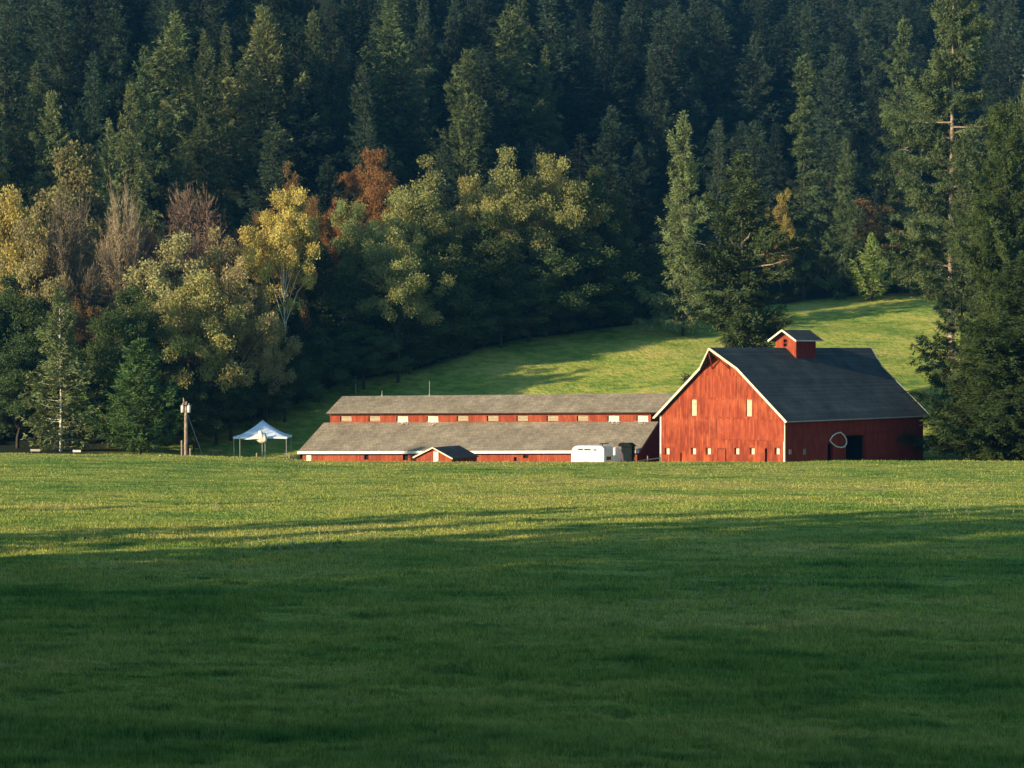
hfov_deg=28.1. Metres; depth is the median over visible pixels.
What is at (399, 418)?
window
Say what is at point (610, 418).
window
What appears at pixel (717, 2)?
fir tree
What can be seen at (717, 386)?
hay door
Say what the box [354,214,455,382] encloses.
maple tree
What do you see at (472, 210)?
maple tree
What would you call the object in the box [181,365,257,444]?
maple tree
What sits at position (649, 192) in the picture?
fir tree
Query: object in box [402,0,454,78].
fir tree
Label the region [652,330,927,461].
red barn
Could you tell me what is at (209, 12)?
fir tree
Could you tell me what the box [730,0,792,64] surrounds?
fir tree
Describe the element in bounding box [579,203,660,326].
maple tree
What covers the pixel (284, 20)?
fir tree
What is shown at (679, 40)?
fir tree
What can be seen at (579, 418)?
window
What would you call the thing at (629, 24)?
fir tree
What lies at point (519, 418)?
window
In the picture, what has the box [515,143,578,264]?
fir tree
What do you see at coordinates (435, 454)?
door
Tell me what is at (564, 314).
maple tree
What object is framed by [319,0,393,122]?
fir tree
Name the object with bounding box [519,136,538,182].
fir tree
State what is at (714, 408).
hay door
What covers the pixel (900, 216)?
fir tree
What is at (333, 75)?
fir tree
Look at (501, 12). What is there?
fir tree
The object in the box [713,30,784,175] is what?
fir tree
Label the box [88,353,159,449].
maple tree
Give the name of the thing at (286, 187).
willow tree
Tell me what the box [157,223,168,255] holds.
fir tree
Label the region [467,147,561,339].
maple tree
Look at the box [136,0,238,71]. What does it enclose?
fir tree
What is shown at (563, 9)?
fir tree
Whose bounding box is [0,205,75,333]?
willow tree
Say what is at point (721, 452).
walk door
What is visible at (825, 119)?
fir tree
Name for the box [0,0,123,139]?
fir tree
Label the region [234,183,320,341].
aspen tree
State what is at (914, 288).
cedar tree
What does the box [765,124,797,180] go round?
fir tree
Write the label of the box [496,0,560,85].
fir tree
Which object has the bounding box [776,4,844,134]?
fir tree
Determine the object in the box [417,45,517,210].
fir tree
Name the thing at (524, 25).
fir tree
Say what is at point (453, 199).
fir tree
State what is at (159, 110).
fir tree
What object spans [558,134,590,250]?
fir tree
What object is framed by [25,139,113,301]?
poplar tree
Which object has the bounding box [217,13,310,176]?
fir tree
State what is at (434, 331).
maple tree
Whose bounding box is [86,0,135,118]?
fir tree
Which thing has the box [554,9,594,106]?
fir tree
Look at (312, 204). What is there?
maple tree
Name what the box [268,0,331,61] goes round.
fir tree
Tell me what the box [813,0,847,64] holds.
fir tree
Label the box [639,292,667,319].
shrub
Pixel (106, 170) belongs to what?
fir tree
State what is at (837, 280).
fir tree
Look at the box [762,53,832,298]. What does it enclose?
spruce tree
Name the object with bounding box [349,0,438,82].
fir tree
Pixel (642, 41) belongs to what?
fir tree
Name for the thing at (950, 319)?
fir tree
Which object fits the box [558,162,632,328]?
maple tree
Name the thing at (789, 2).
fir tree
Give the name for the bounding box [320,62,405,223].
fir tree
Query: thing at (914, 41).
fir tree
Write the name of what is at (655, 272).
maple tree
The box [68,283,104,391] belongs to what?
maple tree
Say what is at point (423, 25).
fir tree
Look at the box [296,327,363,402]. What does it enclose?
maple tree
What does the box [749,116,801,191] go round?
fir tree
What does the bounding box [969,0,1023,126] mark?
fir tree
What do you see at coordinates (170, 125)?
fir tree
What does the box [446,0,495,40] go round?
fir tree
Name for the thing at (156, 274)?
willow tree
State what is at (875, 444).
sliding door
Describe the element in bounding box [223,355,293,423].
maple tree
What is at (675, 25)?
fir tree
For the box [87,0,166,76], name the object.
fir tree
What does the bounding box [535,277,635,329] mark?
maple tree
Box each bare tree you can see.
[32,184,112,421]
[92,169,151,314]
[126,216,173,306]
[148,180,240,284]
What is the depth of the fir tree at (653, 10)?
530.85 m
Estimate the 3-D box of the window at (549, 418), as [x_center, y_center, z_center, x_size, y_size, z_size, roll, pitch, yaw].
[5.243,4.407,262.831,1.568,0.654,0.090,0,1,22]
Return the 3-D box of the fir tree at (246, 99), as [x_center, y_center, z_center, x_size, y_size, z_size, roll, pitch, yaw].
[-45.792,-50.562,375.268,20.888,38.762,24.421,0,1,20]
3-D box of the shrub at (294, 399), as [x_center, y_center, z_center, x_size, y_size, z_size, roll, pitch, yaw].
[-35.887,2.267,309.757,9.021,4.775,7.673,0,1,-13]
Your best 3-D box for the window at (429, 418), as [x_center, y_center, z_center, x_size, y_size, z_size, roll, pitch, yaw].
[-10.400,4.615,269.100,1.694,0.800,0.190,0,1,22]
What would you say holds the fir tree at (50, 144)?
on the hillside
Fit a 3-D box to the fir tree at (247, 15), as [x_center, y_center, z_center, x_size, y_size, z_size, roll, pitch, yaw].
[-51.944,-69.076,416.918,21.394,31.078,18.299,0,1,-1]
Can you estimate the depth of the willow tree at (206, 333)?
289.41 m
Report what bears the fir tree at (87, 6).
on the hillside
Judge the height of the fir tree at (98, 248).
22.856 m
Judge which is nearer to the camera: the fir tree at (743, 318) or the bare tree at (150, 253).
the fir tree at (743, 318)
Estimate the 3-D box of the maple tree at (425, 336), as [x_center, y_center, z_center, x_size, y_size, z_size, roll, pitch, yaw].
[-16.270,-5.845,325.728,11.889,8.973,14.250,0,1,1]
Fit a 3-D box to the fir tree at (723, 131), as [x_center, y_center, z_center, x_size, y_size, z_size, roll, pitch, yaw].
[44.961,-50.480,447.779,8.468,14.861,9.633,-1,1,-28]
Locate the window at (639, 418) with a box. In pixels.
[637,416,647,421]
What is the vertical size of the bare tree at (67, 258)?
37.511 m
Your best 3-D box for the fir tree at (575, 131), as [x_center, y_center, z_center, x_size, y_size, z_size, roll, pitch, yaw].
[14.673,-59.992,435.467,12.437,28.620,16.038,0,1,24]
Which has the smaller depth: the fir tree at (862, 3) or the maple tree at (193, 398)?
the maple tree at (193, 398)
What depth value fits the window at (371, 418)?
272.36 m
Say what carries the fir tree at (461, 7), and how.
on the hillside
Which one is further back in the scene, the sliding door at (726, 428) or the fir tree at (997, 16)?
the fir tree at (997, 16)
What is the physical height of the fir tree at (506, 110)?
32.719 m
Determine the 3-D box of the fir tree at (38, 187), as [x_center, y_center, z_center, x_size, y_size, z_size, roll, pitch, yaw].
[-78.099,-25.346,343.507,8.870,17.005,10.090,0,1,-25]
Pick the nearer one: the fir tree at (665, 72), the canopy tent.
the canopy tent
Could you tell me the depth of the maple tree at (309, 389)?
302.93 m
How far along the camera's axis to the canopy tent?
248.50 m
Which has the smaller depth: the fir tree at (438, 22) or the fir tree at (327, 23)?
the fir tree at (327, 23)
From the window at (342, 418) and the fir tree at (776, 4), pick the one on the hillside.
the fir tree at (776, 4)
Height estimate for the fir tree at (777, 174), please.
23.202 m
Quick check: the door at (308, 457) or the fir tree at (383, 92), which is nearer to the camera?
the door at (308, 457)
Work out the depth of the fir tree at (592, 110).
422.25 m
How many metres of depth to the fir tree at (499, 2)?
498.72 m
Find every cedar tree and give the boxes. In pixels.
[632,110,729,335]
[886,210,944,295]
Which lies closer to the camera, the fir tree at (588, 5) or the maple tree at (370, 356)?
the maple tree at (370, 356)
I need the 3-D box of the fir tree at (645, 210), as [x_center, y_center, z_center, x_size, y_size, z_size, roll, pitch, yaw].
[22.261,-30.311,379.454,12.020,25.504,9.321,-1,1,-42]
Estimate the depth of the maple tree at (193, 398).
286.87 m
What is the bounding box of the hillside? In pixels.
[0,0,1023,460]
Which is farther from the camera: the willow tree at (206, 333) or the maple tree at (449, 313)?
the maple tree at (449, 313)
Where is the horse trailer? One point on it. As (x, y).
(594, 453)
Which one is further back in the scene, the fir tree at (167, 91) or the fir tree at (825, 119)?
the fir tree at (825, 119)
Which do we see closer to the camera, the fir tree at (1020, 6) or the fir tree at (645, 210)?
the fir tree at (645, 210)
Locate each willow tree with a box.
[0,184,51,308]
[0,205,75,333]
[101,230,221,417]
[155,269,250,447]
[175,225,257,420]
[190,255,283,440]
[226,282,302,422]
[268,161,318,360]
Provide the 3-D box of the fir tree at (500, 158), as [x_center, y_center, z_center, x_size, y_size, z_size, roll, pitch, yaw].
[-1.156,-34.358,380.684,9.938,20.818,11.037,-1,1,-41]
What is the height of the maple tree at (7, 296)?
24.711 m
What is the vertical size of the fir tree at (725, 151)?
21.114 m
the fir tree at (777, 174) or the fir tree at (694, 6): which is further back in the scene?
the fir tree at (694, 6)
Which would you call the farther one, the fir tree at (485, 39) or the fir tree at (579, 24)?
the fir tree at (579, 24)
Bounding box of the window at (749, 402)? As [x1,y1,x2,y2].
[746,399,752,416]
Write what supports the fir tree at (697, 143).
on the hillside
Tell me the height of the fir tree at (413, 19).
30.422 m
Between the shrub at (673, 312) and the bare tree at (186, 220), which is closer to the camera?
the bare tree at (186, 220)
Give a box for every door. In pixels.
[306,455,310,460]
[433,452,438,461]
[706,399,737,417]
[707,375,735,397]
[715,418,783,440]
[717,448,725,461]
[844,431,890,460]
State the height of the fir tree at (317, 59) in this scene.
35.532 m
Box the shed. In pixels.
[413,445,478,461]
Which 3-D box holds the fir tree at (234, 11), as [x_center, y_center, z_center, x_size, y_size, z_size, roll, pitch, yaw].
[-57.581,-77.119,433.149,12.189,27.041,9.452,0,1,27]
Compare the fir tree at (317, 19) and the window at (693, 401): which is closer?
the window at (693, 401)
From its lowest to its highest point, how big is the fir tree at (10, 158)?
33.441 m
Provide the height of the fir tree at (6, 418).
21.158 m
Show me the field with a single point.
(664, 469)
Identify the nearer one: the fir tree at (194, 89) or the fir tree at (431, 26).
the fir tree at (194, 89)
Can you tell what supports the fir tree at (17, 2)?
on the hillside
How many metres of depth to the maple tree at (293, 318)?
316.19 m
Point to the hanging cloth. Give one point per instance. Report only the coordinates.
(260, 437)
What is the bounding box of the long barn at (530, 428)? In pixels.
[297,393,674,461]
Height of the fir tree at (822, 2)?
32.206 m
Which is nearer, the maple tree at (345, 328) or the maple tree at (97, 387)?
the maple tree at (97, 387)
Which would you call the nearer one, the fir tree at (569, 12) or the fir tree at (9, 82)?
the fir tree at (9, 82)
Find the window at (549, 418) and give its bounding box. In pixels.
[547,416,557,420]
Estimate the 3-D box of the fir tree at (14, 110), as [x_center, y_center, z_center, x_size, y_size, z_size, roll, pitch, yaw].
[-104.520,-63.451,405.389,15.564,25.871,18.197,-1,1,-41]
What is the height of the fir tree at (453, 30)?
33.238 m
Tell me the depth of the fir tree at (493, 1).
448.86 m
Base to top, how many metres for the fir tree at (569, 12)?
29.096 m
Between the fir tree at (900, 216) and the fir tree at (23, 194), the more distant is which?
the fir tree at (900, 216)
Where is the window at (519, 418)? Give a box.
[517,416,527,420]
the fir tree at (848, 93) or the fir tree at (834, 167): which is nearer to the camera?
the fir tree at (834, 167)
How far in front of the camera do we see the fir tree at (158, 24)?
407.93 m
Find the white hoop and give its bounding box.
[829,432,846,447]
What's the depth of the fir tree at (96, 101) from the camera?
354.71 m
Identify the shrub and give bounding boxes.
[268,386,304,404]
[400,350,422,368]
[493,316,523,342]
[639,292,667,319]
[658,303,688,319]
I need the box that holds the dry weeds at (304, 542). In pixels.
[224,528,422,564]
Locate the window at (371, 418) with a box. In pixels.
[369,416,379,420]
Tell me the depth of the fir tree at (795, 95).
468.36 m
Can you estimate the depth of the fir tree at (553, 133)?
416.52 m
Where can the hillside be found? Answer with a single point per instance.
(630, 358)
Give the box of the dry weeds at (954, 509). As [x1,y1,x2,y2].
[899,501,1023,529]
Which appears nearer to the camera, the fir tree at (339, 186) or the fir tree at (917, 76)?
the fir tree at (339, 186)
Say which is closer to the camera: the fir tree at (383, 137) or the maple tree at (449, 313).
the maple tree at (449, 313)
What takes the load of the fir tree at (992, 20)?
on the hillside
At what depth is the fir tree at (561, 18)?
486.89 m
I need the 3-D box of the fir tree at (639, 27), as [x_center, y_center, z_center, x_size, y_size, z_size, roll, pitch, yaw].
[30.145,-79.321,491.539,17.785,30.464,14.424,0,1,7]
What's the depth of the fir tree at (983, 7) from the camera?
581.11 m
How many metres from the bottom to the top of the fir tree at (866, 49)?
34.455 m
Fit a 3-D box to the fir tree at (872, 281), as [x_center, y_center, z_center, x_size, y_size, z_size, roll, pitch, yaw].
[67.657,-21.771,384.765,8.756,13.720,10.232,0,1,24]
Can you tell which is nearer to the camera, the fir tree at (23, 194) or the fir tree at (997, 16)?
the fir tree at (23, 194)
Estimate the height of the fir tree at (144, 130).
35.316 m
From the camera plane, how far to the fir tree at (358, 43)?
410.53 m
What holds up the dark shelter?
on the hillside
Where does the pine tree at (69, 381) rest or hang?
on the field
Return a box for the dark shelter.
[618,442,635,461]
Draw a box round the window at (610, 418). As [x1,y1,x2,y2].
[608,416,618,421]
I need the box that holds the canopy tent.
[233,420,291,457]
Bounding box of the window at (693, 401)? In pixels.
[691,399,696,415]
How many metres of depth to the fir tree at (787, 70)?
474.06 m
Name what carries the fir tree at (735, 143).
on the hillside
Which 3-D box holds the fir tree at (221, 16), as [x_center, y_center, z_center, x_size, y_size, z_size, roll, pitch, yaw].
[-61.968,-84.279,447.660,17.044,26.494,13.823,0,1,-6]
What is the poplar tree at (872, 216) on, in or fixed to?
on the hillside
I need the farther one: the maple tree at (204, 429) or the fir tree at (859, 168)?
the fir tree at (859, 168)
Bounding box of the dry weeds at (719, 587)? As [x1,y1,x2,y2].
[564,557,916,632]
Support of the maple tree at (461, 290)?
on the hillside
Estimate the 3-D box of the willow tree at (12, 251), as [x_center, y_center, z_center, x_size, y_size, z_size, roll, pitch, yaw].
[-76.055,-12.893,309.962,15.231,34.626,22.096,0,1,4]
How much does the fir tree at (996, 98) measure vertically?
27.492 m
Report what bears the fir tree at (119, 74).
on the hillside
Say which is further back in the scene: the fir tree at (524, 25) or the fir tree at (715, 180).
the fir tree at (524, 25)
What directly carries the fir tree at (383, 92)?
on the hillside
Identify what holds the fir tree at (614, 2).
on the hillside
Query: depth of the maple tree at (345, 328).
318.85 m
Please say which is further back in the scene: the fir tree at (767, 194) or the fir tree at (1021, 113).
the fir tree at (767, 194)
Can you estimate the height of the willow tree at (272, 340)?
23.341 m
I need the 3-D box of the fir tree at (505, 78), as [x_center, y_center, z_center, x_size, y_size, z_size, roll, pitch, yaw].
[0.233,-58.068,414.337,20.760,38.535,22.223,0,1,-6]
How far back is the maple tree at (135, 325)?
283.33 m
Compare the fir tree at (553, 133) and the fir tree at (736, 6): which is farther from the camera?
the fir tree at (736, 6)
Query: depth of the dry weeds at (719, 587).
108.55 m
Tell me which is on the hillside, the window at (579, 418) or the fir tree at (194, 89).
the fir tree at (194, 89)
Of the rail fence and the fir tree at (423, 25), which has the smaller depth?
the rail fence
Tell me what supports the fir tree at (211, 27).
on the hillside
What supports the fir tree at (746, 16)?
on the hillside
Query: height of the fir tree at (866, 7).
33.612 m
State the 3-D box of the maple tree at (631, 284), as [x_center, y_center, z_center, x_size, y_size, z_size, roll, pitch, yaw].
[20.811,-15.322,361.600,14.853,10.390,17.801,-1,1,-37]
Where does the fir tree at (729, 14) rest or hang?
on the hillside
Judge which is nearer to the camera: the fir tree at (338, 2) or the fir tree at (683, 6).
the fir tree at (338, 2)
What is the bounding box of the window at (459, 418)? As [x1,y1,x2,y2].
[457,416,467,420]
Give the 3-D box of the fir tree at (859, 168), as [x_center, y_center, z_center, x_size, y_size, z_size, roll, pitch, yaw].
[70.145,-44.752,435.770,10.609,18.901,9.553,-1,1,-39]
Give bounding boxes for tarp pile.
[613,447,623,461]
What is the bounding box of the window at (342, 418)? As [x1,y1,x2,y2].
[340,416,351,420]
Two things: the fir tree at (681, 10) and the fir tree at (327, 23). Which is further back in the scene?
the fir tree at (681, 10)
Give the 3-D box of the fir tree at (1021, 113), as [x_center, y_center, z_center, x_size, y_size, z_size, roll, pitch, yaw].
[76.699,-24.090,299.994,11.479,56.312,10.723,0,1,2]
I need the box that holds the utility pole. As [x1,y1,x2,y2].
[180,398,202,455]
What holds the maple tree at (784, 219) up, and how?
on the hillside
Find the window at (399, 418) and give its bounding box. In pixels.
[397,416,407,421]
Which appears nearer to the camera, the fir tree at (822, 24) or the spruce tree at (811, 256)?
the spruce tree at (811, 256)
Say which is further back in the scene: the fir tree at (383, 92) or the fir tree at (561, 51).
the fir tree at (561, 51)
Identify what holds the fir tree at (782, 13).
on the hillside
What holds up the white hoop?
hanging from the red barn at (796, 395)
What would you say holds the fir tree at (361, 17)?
on the hillside
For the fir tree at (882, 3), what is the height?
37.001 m
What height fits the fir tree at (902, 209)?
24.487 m
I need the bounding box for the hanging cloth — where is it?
[243,430,266,443]
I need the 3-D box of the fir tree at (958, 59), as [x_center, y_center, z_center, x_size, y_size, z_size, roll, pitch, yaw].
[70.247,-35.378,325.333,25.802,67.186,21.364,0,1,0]
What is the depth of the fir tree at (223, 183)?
358.30 m
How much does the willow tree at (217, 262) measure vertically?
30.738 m
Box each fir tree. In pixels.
[0,0,45,98]
[0,0,56,188]
[0,0,105,105]
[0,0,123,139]
[0,35,20,117]
[0,97,30,205]
[0,103,11,250]
[0,148,24,247]
[0,311,37,439]
[1,61,59,232]
[9,0,119,195]
[9,198,49,307]
[24,183,59,279]
[25,90,70,235]
[33,10,119,161]
[49,51,123,241]
[53,0,111,46]
[67,220,126,342]
[70,336,187,454]
[76,0,135,84]
[77,0,165,193]
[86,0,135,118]
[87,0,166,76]
[88,117,132,268]
[94,81,165,252]
[102,0,156,100]
[116,44,180,234]
[121,4,206,139]
[123,0,206,120]
[132,10,227,216]
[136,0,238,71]
[141,97,182,216]
[146,142,211,247]
[156,0,237,113]
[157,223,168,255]
[166,117,244,237]
[167,22,252,174]
[170,28,244,224]
[195,0,251,53]
[205,4,313,197]
[206,22,240,194]
[215,204,255,303]
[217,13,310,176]
[218,0,303,105]
[219,0,246,73]
[223,0,337,131]
[233,126,321,258]
[246,15,352,213]
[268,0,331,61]
[285,0,328,102]
[286,9,345,191]
[303,155,348,260]
[308,0,367,158]
[308,37,366,190]
[318,0,371,48]
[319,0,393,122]
[320,0,379,134]
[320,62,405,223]
[334,0,415,78]
[337,132,399,238]
[347,0,435,145]
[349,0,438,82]
[351,0,442,185]
[371,127,405,191]
[392,0,449,121]
[395,0,449,182]
[400,67,435,211]
[401,0,464,49]
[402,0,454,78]
[409,0,466,37]
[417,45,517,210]
[423,0,544,160]
[424,0,467,96]
[424,141,468,242]
[428,0,469,153]
[430,35,508,187]
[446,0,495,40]
[446,44,525,196]
[449,0,517,99]
[451,0,474,52]
[467,0,504,31]
[478,3,563,179]
[487,144,515,237]
[493,0,572,40]
[494,0,577,73]
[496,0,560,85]
[500,0,605,146]
[501,0,559,125]
[503,0,540,128]
[506,138,541,212]
[513,46,564,184]
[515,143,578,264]
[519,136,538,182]
[532,0,573,84]
[538,135,587,188]
[541,0,588,26]
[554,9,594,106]
[554,43,652,181]
[555,1,632,144]
[555,35,613,163]
[557,0,582,37]
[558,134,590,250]
[568,0,650,73]
[573,0,621,70]
[578,1,630,94]
[580,34,657,180]
[580,120,665,272]
[581,0,666,54]
[582,105,653,240]
[606,0,654,152]
[617,0,659,44]
[620,153,663,267]
[621,0,653,94]
[621,0,679,123]
[623,0,660,41]
[624,49,684,196]
[624,142,657,218]
[633,0,711,145]
[634,9,692,172]
[646,0,697,79]
[651,5,705,121]
[660,0,711,46]
[662,72,719,198]
[666,0,743,142]
[669,0,741,118]
[673,152,815,384]
[683,0,735,51]
[685,121,735,217]
[690,6,757,151]
[692,0,746,78]
[700,117,733,291]
[705,0,746,94]
[705,121,734,180]
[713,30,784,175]
[713,120,789,249]
[718,0,747,51]
[723,120,763,209]
[730,0,783,87]
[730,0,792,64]
[732,5,798,151]
[749,15,814,140]
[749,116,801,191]
[751,123,806,229]
[765,0,795,64]
[765,0,821,30]
[765,28,858,164]
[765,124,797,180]
[767,0,816,42]
[768,0,829,109]
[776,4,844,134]
[785,131,868,262]
[796,42,875,195]
[801,0,828,65]
[801,0,846,56]
[801,32,878,165]
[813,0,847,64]
[816,139,873,298]
[817,131,875,242]
[819,2,887,129]
[822,130,866,199]
[825,6,906,142]
[827,0,885,74]
[829,0,880,90]
[832,0,937,145]
[833,0,889,56]
[844,70,908,201]
[845,151,908,279]
[849,232,894,300]
[851,0,891,86]
[861,17,947,292]
[871,0,934,71]
[872,44,957,179]
[873,0,1017,358]
[880,172,914,288]
[881,0,950,72]
[883,0,940,109]
[889,0,948,113]
[895,250,1023,460]
[907,185,990,400]
[916,0,935,39]
[924,98,1023,442]
[925,0,983,57]
[969,0,1011,48]
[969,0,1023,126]
[970,0,1023,114]
[971,47,1018,152]
[971,91,1020,193]
[972,0,1016,87]
[973,1,1009,77]
[973,95,1018,237]
[978,0,1023,71]
[1006,68,1023,264]
[1014,27,1023,87]
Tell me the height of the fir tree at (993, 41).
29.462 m
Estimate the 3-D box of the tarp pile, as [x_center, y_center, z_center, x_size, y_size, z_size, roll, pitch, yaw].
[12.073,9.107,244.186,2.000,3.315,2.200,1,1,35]
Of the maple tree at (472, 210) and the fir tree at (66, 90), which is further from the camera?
the fir tree at (66, 90)
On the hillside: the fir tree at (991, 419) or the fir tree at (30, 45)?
the fir tree at (30, 45)
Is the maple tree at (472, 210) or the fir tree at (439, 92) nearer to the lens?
the maple tree at (472, 210)
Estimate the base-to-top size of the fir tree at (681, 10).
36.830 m
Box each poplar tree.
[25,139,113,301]
[846,198,904,289]
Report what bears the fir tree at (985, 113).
on the hillside
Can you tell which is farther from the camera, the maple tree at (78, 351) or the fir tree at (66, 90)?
the fir tree at (66, 90)
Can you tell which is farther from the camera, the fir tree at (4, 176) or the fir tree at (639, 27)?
the fir tree at (639, 27)
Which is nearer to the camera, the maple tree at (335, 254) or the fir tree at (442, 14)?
the maple tree at (335, 254)
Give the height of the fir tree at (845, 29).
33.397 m
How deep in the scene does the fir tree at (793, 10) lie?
507.92 m
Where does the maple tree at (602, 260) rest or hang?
on the hillside
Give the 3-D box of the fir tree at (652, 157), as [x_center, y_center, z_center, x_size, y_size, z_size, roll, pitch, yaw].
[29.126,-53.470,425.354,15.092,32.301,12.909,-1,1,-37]
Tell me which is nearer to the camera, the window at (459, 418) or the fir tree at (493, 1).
the window at (459, 418)
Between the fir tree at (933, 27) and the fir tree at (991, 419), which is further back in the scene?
the fir tree at (933, 27)
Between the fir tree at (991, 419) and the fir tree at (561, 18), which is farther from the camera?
the fir tree at (561, 18)
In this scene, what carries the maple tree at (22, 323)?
on the hillside
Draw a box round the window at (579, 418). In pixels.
[577,416,587,420]
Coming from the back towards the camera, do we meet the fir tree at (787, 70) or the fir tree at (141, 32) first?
the fir tree at (787, 70)
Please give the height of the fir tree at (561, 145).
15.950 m
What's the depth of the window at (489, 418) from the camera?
265.99 m
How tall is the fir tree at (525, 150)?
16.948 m
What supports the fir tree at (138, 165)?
on the hillside
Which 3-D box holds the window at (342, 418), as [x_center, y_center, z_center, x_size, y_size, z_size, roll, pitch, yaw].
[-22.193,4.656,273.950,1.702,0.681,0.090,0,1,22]
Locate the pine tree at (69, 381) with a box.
[16,287,115,451]
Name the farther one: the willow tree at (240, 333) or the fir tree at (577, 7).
the fir tree at (577, 7)
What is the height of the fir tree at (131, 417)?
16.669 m
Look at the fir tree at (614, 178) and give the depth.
372.69 m
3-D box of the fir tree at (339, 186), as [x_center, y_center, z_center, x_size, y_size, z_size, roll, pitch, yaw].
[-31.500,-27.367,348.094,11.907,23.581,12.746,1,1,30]
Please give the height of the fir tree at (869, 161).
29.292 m
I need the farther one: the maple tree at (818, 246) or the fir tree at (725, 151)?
the fir tree at (725, 151)
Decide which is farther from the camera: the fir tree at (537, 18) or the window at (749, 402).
the fir tree at (537, 18)
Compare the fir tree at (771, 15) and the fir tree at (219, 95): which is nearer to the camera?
the fir tree at (219, 95)
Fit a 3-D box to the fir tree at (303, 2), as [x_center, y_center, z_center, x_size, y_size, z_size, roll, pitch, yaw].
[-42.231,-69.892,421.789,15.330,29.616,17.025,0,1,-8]
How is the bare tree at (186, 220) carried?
on the hillside
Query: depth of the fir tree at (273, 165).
349.73 m
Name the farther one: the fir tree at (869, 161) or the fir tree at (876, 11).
the fir tree at (876, 11)
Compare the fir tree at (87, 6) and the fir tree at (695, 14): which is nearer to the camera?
the fir tree at (87, 6)
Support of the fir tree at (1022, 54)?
on the hillside
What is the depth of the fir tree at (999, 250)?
260.29 m
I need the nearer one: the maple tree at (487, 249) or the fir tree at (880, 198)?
the maple tree at (487, 249)
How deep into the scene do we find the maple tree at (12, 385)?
284.18 m
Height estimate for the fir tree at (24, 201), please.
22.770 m
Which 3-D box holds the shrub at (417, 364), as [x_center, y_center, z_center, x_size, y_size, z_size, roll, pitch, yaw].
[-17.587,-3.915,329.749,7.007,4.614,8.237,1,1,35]
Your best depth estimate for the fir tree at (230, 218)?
335.25 m
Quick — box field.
[0,453,1023,767]
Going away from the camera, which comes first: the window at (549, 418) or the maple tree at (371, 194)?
the window at (549, 418)
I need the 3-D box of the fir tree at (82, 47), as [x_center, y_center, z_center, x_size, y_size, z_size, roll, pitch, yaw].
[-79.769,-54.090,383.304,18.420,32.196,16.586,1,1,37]
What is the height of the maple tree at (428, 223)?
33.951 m
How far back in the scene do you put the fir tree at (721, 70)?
469.37 m
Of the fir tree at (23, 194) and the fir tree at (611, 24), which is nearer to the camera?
the fir tree at (23, 194)
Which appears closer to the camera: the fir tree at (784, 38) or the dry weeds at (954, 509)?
the dry weeds at (954, 509)
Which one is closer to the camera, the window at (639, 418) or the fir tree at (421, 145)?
the window at (639, 418)
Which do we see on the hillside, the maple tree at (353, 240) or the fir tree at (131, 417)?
the maple tree at (353, 240)
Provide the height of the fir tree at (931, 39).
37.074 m
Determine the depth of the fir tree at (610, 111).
398.28 m
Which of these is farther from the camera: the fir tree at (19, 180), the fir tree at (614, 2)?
the fir tree at (614, 2)
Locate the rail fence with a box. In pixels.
[621,454,660,461]
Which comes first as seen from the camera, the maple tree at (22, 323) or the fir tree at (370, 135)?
the maple tree at (22, 323)
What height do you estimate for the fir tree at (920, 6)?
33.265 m
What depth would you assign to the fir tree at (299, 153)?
372.83 m
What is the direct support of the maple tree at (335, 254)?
on the hillside
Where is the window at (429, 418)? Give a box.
[427,416,437,421]
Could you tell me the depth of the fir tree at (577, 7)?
542.88 m
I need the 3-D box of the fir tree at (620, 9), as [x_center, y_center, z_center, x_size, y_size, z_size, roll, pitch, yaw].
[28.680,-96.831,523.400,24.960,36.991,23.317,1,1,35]
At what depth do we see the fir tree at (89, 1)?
427.56 m
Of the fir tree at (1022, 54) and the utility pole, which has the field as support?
the utility pole
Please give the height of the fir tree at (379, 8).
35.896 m
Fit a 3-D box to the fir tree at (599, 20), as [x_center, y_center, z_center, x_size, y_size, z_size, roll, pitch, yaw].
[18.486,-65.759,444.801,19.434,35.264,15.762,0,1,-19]
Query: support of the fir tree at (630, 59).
on the hillside
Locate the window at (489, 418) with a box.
[487,416,497,420]
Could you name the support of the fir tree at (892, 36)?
on the hillside
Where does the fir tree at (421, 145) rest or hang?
on the hillside
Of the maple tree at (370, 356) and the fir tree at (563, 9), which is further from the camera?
the fir tree at (563, 9)
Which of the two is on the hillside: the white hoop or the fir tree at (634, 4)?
the fir tree at (634, 4)
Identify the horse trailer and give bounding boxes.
[571,443,612,461]
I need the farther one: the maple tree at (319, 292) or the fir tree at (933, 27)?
the fir tree at (933, 27)
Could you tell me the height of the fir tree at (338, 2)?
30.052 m
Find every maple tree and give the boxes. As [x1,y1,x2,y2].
[0,268,68,426]
[0,296,90,440]
[0,333,74,447]
[23,342,100,444]
[66,322,147,447]
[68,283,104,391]
[84,282,193,436]
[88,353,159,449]
[140,341,207,444]
[149,366,226,452]
[170,398,226,450]
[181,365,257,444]
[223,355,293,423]
[227,208,284,319]
[248,275,323,371]
[258,334,328,421]
[278,240,388,346]
[286,277,404,381]
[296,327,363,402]
[300,194,332,272]
[309,256,421,375]
[316,198,347,279]
[317,195,399,291]
[326,325,413,388]
[330,147,401,232]
[332,291,449,350]
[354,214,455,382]
[378,319,445,373]
[380,154,476,274]
[391,240,496,359]
[417,285,504,358]
[437,210,541,347]
[442,173,510,346]
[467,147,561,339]
[473,229,602,341]
[512,272,602,336]
[520,152,606,334]
[521,226,641,332]
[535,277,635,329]
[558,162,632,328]
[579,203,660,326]
[596,268,664,324]
[634,245,697,319]
[761,189,796,303]
[797,222,859,294]

